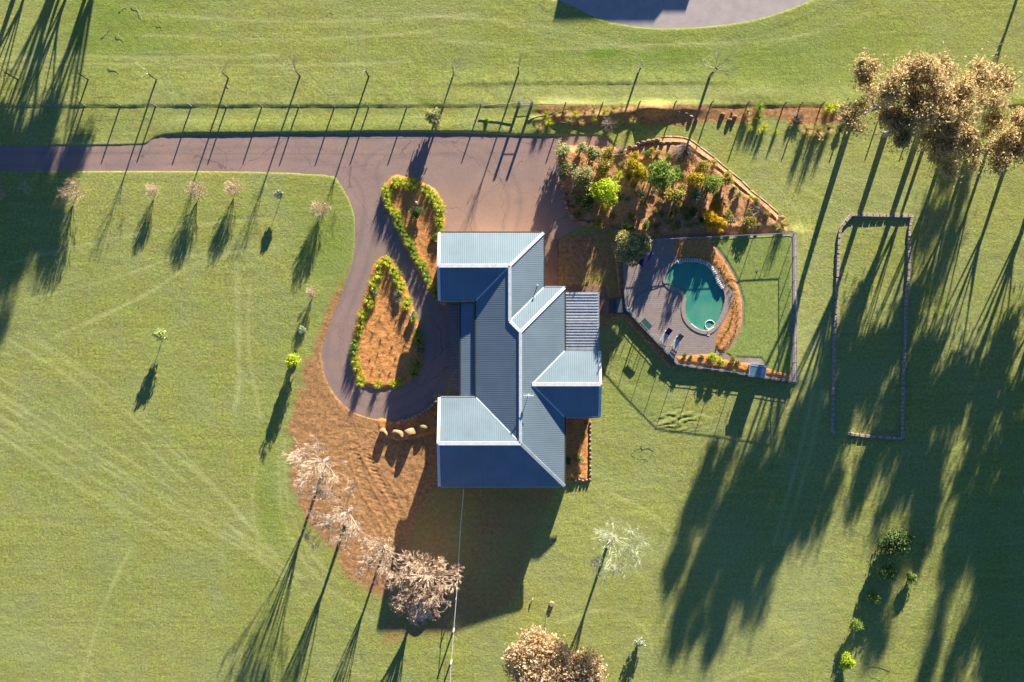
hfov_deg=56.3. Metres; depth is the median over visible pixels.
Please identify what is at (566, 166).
shrub
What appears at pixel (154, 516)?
ground
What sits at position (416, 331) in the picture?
strappy clump
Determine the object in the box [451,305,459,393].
path
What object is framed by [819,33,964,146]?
gum tree
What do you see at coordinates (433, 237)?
shrub
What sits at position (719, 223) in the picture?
shrub
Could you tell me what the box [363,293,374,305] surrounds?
strappy clump
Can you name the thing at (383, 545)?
bare tree
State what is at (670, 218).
shrub
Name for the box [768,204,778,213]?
timber edging log
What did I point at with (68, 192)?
bare tree
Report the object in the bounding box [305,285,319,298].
bare tree
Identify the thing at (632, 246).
round tree
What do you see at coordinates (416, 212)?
shrub
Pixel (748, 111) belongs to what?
grass tussock
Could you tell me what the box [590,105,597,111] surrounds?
grass tussock
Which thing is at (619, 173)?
yucca
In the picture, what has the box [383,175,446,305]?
garden bed
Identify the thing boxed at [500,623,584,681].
autumn tree
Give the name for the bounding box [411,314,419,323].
strappy clump
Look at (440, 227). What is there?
strappy clump
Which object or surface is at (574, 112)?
grass tussock
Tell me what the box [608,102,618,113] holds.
grass tussock
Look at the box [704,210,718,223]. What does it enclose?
shrub
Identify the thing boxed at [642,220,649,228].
shrub
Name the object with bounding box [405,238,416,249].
strappy clump
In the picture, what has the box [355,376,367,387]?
strappy clump
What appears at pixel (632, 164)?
shrub
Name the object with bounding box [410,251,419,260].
strappy clump
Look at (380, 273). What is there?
strappy clump
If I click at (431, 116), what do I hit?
shrub
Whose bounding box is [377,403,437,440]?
garden bed
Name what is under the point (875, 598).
shrub
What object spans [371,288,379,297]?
flowering shrub
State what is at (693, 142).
timber edging log
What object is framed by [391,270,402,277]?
strappy clump
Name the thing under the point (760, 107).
grass tussock
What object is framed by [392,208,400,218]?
strappy clump
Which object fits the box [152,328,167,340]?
leafy sapling
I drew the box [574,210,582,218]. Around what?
shrub
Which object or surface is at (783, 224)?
grass tussock
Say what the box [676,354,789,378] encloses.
garden bed
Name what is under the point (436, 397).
strappy clump
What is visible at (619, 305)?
entrance step
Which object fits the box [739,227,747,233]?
shrub
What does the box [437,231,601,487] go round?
house
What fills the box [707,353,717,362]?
shrub
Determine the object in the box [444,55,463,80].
young tree
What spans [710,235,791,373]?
terrace lawn
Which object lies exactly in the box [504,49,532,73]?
young tree
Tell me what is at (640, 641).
leafy sapling
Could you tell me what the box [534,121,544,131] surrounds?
grass tussock
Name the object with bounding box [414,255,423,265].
strappy clump
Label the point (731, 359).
shrub
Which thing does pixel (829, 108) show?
grass tussock
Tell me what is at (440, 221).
strappy clump
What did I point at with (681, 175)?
shrub
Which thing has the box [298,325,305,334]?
leafy sapling
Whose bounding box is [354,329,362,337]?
strappy clump
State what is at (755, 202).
shrub
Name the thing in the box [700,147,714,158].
timber edging log
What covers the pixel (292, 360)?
leafy sapling
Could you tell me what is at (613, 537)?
bare tree
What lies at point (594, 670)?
autumn tree
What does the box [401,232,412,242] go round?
strappy clump
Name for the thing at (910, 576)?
shrub
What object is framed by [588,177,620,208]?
shrub
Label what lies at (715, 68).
young tree
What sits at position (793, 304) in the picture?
pool fence
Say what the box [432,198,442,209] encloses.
strappy clump
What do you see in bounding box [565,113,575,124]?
grass tussock
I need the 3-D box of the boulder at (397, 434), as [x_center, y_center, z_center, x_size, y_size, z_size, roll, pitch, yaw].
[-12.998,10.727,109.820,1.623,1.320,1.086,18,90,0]
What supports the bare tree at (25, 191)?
on the ground at (154, 516)
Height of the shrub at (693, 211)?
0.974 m
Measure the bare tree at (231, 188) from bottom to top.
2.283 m
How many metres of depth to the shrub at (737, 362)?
109.30 m
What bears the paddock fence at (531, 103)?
on the ground at (154, 516)
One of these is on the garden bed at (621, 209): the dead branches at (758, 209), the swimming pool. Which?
the dead branches at (758, 209)
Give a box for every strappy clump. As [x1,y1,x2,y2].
[348,344,359,355]
[350,337,359,347]
[351,354,360,364]
[352,362,361,370]
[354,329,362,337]
[355,317,366,329]
[355,371,364,380]
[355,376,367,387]
[356,307,369,318]
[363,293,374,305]
[364,299,375,308]
[366,277,378,287]
[367,281,380,292]
[373,259,384,268]
[373,269,384,280]
[373,379,382,389]
[380,182,389,193]
[380,193,393,202]
[380,254,390,266]
[382,188,393,196]
[382,201,394,211]
[386,260,395,267]
[388,175,400,185]
[388,207,396,215]
[388,266,398,275]
[389,378,397,388]
[391,180,401,190]
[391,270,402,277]
[391,274,402,285]
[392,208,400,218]
[394,214,403,222]
[395,176,404,186]
[395,222,406,231]
[395,285,405,293]
[396,278,406,290]
[396,376,405,385]
[399,229,408,236]
[399,301,413,310]
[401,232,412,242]
[402,295,411,303]
[403,185,411,192]
[403,237,412,247]
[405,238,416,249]
[406,176,416,187]
[407,178,419,190]
[408,367,418,378]
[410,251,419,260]
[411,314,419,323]
[411,334,424,345]
[412,359,423,369]
[413,327,422,336]
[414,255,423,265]
[418,260,427,270]
[419,183,431,195]
[420,267,430,275]
[422,274,433,282]
[424,188,435,199]
[424,279,436,289]
[427,197,435,205]
[429,192,438,201]
[430,286,437,294]
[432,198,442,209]
[432,216,445,226]
[433,200,445,213]
[433,212,443,221]
[433,393,441,403]
[435,222,444,231]
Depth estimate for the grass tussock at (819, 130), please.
109.39 m
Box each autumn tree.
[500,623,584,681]
[559,646,608,681]
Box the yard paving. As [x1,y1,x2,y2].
[544,237,609,314]
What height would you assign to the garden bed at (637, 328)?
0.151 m
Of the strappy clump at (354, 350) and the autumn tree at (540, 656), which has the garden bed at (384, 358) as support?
the strappy clump at (354, 350)
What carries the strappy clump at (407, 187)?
on the garden bed at (421, 229)
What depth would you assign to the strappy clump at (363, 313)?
109.59 m
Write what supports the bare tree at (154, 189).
on the ground at (154, 516)
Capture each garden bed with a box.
[350,256,421,388]
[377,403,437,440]
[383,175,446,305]
[555,138,782,237]
[566,418,589,481]
[610,312,675,368]
[611,242,623,297]
[673,237,741,352]
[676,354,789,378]
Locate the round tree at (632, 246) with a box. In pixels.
[614,229,652,267]
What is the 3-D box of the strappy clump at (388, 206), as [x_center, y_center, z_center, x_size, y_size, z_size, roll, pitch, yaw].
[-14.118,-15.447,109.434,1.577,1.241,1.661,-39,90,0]
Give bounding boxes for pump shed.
[747,364,766,378]
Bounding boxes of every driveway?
[0,133,613,419]
[560,0,809,27]
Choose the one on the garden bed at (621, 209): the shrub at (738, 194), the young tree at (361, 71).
the shrub at (738, 194)
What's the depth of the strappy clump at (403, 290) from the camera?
109.55 m
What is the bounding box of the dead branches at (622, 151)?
[614,144,630,160]
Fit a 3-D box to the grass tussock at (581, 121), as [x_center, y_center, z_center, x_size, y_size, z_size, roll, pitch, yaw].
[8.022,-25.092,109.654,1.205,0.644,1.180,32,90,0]
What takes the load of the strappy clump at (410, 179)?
on the garden bed at (421, 229)
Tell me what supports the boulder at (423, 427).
on the garden bed at (388, 426)
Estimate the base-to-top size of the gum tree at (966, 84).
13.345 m
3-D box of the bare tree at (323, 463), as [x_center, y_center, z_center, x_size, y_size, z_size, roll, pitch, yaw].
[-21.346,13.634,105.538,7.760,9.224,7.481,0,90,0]
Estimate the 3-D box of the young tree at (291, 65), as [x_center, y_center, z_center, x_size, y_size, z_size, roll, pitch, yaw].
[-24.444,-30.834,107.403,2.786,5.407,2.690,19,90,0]
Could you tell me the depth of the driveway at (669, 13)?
110.03 m
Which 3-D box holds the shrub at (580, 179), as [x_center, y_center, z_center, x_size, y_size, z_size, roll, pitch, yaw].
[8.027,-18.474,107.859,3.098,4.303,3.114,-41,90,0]
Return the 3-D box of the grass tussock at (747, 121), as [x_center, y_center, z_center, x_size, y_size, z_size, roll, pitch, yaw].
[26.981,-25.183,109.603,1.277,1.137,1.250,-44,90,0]
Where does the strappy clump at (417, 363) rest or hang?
on the garden bed at (384, 358)
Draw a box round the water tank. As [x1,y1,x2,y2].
[411,602,428,620]
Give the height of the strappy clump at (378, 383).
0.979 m
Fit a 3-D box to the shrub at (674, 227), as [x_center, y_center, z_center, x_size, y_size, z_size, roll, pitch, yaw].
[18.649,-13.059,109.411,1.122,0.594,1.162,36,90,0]
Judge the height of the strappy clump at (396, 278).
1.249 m
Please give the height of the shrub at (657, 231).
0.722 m
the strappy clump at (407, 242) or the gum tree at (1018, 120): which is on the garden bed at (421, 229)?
the strappy clump at (407, 242)
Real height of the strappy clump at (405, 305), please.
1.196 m
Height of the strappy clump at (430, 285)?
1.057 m
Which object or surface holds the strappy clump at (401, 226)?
on the garden bed at (421, 229)
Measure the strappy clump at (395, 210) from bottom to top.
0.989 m
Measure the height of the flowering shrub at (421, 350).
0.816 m
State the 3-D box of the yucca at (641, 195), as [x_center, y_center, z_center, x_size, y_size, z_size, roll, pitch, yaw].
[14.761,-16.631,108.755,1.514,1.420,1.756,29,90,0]
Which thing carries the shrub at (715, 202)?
on the garden bed at (621, 209)
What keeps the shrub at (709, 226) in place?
on the garden bed at (621, 209)
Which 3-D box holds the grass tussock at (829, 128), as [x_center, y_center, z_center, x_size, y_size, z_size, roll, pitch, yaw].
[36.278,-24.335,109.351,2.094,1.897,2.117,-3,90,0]
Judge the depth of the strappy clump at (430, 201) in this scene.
109.61 m
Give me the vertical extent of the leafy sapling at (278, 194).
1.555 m
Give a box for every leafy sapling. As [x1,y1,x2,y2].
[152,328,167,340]
[273,190,283,198]
[285,352,301,368]
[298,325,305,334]
[632,637,645,647]
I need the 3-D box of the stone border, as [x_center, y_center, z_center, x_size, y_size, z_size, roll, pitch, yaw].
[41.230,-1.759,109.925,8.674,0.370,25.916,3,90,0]
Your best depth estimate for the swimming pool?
111.10 m
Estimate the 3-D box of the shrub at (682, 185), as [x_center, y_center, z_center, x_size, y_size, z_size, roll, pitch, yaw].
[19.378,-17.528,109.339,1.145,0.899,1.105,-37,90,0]
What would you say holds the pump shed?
on the pool terrace
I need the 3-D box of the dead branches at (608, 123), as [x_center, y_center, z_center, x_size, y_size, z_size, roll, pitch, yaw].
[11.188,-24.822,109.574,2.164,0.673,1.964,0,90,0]
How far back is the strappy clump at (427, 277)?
109.51 m
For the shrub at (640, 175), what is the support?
on the garden bed at (621, 209)
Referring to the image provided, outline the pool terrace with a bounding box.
[624,233,792,381]
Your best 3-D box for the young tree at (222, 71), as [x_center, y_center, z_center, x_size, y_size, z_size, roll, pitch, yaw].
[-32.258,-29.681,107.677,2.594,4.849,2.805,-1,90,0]
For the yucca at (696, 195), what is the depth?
108.89 m
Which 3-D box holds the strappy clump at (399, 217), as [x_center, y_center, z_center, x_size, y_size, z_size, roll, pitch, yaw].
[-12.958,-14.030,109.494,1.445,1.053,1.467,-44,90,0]
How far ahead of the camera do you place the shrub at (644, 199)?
109.34 m
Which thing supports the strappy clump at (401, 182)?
on the garden bed at (421, 229)
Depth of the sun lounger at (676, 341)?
109.20 m
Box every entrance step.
[609,298,614,312]
[615,298,624,312]
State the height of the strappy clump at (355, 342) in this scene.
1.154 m
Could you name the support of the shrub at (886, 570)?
on the ground at (154, 516)
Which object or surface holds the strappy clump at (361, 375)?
on the garden bed at (384, 358)
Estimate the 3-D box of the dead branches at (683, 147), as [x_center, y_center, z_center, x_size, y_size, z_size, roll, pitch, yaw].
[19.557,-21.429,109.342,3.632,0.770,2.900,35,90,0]
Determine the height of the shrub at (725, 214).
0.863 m
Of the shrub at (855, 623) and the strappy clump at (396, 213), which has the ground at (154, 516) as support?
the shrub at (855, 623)
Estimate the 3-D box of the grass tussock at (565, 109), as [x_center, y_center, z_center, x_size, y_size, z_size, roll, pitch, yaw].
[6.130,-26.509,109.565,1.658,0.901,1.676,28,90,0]
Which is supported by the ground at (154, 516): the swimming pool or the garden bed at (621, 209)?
the garden bed at (621, 209)
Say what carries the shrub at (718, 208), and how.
on the garden bed at (621, 209)
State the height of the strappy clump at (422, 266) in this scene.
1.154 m
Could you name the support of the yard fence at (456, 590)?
on the ground at (154, 516)
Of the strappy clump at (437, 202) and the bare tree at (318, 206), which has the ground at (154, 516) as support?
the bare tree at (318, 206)
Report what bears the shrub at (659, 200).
on the garden bed at (621, 209)
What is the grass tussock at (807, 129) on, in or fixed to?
on the ground at (154, 516)
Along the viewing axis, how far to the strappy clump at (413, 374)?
109.55 m
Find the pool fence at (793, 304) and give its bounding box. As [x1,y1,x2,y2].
[623,232,796,381]
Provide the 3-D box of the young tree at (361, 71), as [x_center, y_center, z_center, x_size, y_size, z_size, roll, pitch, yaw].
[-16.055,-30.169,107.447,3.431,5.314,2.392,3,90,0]
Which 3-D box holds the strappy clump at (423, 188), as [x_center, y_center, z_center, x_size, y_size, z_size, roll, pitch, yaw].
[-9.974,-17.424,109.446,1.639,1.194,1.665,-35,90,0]
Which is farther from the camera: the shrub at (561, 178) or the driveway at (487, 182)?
the driveway at (487, 182)
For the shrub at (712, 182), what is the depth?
107.39 m
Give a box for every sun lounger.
[659,328,672,343]
[670,333,683,348]
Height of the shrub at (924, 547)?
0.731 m
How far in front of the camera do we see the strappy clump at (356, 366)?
109.59 m
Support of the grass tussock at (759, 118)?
on the ground at (154, 516)
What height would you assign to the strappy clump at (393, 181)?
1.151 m
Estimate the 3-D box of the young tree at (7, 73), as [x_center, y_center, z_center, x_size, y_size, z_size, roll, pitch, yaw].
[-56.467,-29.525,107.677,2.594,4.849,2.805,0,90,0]
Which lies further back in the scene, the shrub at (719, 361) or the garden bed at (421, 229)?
the garden bed at (421, 229)
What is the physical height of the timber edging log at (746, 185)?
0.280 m
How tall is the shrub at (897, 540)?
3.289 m
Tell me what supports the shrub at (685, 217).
on the garden bed at (621, 209)
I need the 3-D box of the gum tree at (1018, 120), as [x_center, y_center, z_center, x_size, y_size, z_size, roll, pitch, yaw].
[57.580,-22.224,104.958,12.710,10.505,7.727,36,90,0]
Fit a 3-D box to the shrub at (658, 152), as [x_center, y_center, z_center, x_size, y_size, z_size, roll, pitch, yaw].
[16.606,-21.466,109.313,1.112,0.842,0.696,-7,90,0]
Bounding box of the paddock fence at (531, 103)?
[7,100,871,107]
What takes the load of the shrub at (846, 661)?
on the ground at (154, 516)
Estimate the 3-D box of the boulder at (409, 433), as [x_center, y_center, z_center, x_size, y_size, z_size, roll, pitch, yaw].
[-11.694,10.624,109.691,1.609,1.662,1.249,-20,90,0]
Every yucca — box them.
[616,168,624,179]
[616,192,625,199]
[637,189,647,200]
[687,186,706,204]
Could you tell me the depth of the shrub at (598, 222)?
109.12 m
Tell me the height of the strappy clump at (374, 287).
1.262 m
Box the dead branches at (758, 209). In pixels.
[750,198,770,217]
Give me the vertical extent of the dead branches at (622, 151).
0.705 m
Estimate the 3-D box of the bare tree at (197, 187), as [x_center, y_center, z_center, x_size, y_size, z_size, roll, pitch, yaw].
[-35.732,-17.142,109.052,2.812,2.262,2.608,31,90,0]
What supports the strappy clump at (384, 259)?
on the garden bed at (384, 358)
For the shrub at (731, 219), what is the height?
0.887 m
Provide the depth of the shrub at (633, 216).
109.15 m
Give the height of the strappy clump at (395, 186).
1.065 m
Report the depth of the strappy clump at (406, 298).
109.62 m
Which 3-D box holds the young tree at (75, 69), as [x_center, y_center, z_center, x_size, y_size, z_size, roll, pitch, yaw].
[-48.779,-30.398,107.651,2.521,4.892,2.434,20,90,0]
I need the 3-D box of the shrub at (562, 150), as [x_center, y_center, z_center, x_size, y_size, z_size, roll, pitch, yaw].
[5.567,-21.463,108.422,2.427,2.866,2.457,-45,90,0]
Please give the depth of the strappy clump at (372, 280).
109.50 m
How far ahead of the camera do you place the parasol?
107.83 m
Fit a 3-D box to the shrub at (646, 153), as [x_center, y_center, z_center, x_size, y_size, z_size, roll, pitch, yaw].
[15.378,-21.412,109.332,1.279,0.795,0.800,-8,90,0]
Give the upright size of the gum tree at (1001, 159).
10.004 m
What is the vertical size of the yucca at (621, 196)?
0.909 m
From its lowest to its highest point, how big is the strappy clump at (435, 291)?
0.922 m
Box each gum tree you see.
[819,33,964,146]
[863,84,975,164]
[909,123,972,186]
[923,39,990,168]
[948,40,1022,138]
[949,117,1023,182]
[977,95,1023,172]
[992,99,1023,150]
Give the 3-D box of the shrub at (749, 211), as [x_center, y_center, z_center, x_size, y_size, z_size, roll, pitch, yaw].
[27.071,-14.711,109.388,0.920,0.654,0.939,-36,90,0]
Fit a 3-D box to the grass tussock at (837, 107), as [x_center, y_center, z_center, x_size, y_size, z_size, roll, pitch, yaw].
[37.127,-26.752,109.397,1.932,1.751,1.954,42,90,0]
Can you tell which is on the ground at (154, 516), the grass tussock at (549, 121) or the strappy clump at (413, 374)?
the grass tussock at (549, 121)
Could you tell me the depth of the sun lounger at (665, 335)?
109.20 m
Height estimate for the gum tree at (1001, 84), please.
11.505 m
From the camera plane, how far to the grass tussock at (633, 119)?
109.68 m
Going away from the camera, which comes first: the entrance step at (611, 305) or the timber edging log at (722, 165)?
the timber edging log at (722, 165)
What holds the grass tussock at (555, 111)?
on the ground at (154, 516)
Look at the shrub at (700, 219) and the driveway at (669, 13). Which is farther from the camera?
the driveway at (669, 13)
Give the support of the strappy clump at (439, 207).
on the garden bed at (421, 229)
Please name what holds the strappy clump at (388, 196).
on the garden bed at (421, 229)
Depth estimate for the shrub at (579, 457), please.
109.40 m
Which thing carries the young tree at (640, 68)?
on the ground at (154, 516)
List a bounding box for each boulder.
[379,428,387,437]
[391,430,403,438]
[404,428,416,438]
[419,424,427,430]
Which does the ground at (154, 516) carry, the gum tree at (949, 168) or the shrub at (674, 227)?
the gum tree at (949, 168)
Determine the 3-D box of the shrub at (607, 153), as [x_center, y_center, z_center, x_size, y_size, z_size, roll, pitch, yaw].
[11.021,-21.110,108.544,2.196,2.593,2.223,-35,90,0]
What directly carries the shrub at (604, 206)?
on the garden bed at (621, 209)
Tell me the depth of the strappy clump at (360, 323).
109.57 m
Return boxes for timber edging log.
[689,139,699,146]
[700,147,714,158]
[714,158,728,170]
[728,170,741,181]
[742,181,750,190]
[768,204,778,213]
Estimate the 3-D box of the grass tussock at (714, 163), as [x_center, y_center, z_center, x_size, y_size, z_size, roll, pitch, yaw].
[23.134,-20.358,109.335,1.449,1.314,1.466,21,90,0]
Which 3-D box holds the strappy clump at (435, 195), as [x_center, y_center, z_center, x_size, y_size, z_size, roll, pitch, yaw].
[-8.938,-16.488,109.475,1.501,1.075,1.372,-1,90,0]
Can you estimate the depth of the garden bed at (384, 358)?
109.85 m
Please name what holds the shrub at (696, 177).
on the garden bed at (621, 209)
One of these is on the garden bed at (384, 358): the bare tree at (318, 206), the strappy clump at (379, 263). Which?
the strappy clump at (379, 263)
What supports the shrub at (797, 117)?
on the ground at (154, 516)
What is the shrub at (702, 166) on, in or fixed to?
on the garden bed at (621, 209)
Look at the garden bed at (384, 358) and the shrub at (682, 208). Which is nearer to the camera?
the shrub at (682, 208)
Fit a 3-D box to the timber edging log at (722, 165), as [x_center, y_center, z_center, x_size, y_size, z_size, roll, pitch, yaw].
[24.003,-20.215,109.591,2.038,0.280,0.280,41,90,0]
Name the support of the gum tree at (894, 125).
on the ground at (154, 516)
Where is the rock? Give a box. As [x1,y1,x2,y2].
[569,213,575,220]
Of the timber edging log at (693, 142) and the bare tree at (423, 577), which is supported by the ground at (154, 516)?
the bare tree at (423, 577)
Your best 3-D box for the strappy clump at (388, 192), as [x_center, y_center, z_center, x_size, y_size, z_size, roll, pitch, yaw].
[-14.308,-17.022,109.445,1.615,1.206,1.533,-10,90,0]
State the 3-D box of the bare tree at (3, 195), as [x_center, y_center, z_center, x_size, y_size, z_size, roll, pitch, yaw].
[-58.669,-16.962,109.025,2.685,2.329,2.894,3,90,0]
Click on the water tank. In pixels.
(426, 617)
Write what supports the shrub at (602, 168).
on the garden bed at (621, 209)
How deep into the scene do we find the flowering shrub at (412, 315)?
109.42 m
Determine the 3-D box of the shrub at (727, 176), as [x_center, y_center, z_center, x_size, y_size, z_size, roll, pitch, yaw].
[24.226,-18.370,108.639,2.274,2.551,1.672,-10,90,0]
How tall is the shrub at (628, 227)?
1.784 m
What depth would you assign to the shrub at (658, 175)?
103.80 m
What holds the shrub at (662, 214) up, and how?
on the garden bed at (621, 209)
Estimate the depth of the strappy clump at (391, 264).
109.51 m
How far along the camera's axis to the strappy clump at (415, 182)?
109.43 m
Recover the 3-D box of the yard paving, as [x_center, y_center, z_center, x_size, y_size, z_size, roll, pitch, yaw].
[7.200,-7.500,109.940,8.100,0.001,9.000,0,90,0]
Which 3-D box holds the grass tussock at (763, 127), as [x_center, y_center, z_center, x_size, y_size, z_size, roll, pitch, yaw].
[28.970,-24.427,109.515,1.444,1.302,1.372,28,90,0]
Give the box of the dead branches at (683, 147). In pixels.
[663,143,699,163]
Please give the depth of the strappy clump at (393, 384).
109.63 m
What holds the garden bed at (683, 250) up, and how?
on the pool terrace
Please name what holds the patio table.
on the pool terrace
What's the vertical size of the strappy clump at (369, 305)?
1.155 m
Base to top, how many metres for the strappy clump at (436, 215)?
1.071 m
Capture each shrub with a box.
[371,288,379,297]
[408,311,416,320]
[409,206,424,219]
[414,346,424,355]
[424,106,442,129]
[430,232,437,241]
[554,140,572,163]
[554,160,575,175]
[557,169,565,182]
[570,161,593,191]
[573,192,595,211]
[574,141,587,154]
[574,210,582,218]
[574,453,585,462]
[582,145,603,162]
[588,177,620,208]
[594,159,612,177]
[594,218,601,227]
[600,143,615,165]
[601,204,609,211]
[622,157,644,173]
[622,220,634,233]
[627,211,637,220]
[628,151,640,159]
[630,167,648,184]
[640,196,646,204]
[641,150,650,156]
[642,157,679,193]
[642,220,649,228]
[651,208,658,216]
[653,150,661,154]
[654,227,660,235]
[656,197,663,206]
[659,210,665,219]
[664,187,686,202]
[666,215,673,222]
[669,209,676,215]
[670,221,678,230]
[671,164,684,184]
[678,183,686,190]
[679,204,688,211]
[683,172,705,187]
[683,214,690,220]
[688,206,698,216]
[695,160,711,173]
[697,216,705,225]
[701,174,723,196]
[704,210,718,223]
[704,221,712,231]
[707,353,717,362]
[711,198,721,206]
[712,216,727,227]
[713,206,721,212]
[716,356,724,366]
[719,171,734,184]
[721,211,727,220]
[728,214,735,222]
[728,355,735,364]
[733,191,741,199]
[735,359,740,365]
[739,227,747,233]
[740,215,756,228]
[746,208,752,215]
[752,197,759,204]
[793,111,804,123]
[839,651,855,671]
[849,618,863,631]
[866,590,881,604]
[875,562,897,581]
[879,527,915,560]
[906,571,917,583]
[922,544,927,551]
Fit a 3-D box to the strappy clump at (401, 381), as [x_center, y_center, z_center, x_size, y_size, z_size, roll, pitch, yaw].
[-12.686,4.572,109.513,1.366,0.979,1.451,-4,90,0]
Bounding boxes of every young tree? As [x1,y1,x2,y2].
[0,63,18,87]
[59,60,88,79]
[131,61,159,81]
[211,60,229,83]
[276,53,303,76]
[352,57,381,77]
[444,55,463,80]
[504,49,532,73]
[629,52,660,76]
[695,43,740,79]
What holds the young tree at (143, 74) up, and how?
on the ground at (154, 516)
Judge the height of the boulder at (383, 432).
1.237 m
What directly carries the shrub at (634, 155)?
on the garden bed at (621, 209)
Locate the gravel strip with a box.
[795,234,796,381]
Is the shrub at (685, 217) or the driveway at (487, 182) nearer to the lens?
the shrub at (685, 217)
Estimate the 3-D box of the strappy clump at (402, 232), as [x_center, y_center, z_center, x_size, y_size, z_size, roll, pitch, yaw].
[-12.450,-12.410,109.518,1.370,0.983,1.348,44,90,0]
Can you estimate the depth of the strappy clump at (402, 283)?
109.53 m
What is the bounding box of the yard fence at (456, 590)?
[450,488,463,679]
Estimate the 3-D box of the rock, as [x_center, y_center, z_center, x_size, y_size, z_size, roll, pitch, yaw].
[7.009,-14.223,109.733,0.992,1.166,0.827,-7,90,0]
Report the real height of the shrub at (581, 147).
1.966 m
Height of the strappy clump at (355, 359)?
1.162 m
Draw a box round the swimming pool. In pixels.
[662,258,728,333]
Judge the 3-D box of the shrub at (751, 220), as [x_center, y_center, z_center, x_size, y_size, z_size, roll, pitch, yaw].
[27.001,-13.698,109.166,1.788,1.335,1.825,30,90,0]
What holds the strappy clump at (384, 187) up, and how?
on the garden bed at (421, 229)
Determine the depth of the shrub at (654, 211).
109.26 m
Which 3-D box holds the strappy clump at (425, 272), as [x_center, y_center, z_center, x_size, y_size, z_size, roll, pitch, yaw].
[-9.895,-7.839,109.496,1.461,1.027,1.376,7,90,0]
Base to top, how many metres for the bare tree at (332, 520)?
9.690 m
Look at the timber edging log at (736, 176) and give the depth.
109.48 m
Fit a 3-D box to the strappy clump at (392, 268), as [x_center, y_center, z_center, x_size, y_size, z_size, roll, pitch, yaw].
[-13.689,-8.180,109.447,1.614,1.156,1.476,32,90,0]
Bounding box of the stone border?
[831,213,913,439]
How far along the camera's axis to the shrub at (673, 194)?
107.16 m
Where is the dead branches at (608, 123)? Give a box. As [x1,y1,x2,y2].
[601,117,617,132]
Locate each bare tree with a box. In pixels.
[0,181,5,200]
[17,181,33,194]
[56,178,86,207]
[145,183,159,197]
[185,179,208,200]
[223,177,244,195]
[281,434,349,501]
[301,480,372,557]
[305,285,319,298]
[310,199,331,221]
[355,531,409,586]
[385,550,464,626]
[590,518,649,586]
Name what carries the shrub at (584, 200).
on the garden bed at (621, 209)
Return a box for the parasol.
[636,252,653,266]
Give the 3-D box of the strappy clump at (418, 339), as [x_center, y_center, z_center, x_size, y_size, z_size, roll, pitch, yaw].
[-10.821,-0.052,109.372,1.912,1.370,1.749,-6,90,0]
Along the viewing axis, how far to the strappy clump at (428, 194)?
109.56 m
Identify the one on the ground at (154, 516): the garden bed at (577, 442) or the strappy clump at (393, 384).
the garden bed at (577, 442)
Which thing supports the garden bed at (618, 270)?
on the ground at (154, 516)
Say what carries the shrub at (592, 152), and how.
on the garden bed at (621, 209)
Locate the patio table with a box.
[640,318,651,330]
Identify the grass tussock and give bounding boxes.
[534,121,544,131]
[543,116,554,128]
[551,108,560,114]
[561,105,569,113]
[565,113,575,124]
[570,109,578,118]
[578,118,585,125]
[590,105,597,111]
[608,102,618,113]
[628,114,636,123]
[710,159,718,166]
[742,107,751,115]
[743,117,751,125]
[753,113,762,122]
[754,100,765,113]
[760,123,769,132]
[773,215,791,234]
[797,121,815,138]
[809,120,827,142]
[821,100,836,115]
[823,121,834,136]
[834,101,841,113]
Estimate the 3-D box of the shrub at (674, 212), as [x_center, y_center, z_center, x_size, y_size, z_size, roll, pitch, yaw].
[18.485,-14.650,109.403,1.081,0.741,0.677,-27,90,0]
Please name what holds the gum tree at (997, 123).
on the ground at (154, 516)
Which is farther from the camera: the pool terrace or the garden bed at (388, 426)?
the garden bed at (388, 426)
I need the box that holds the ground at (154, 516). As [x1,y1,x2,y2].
[0,0,1023,681]

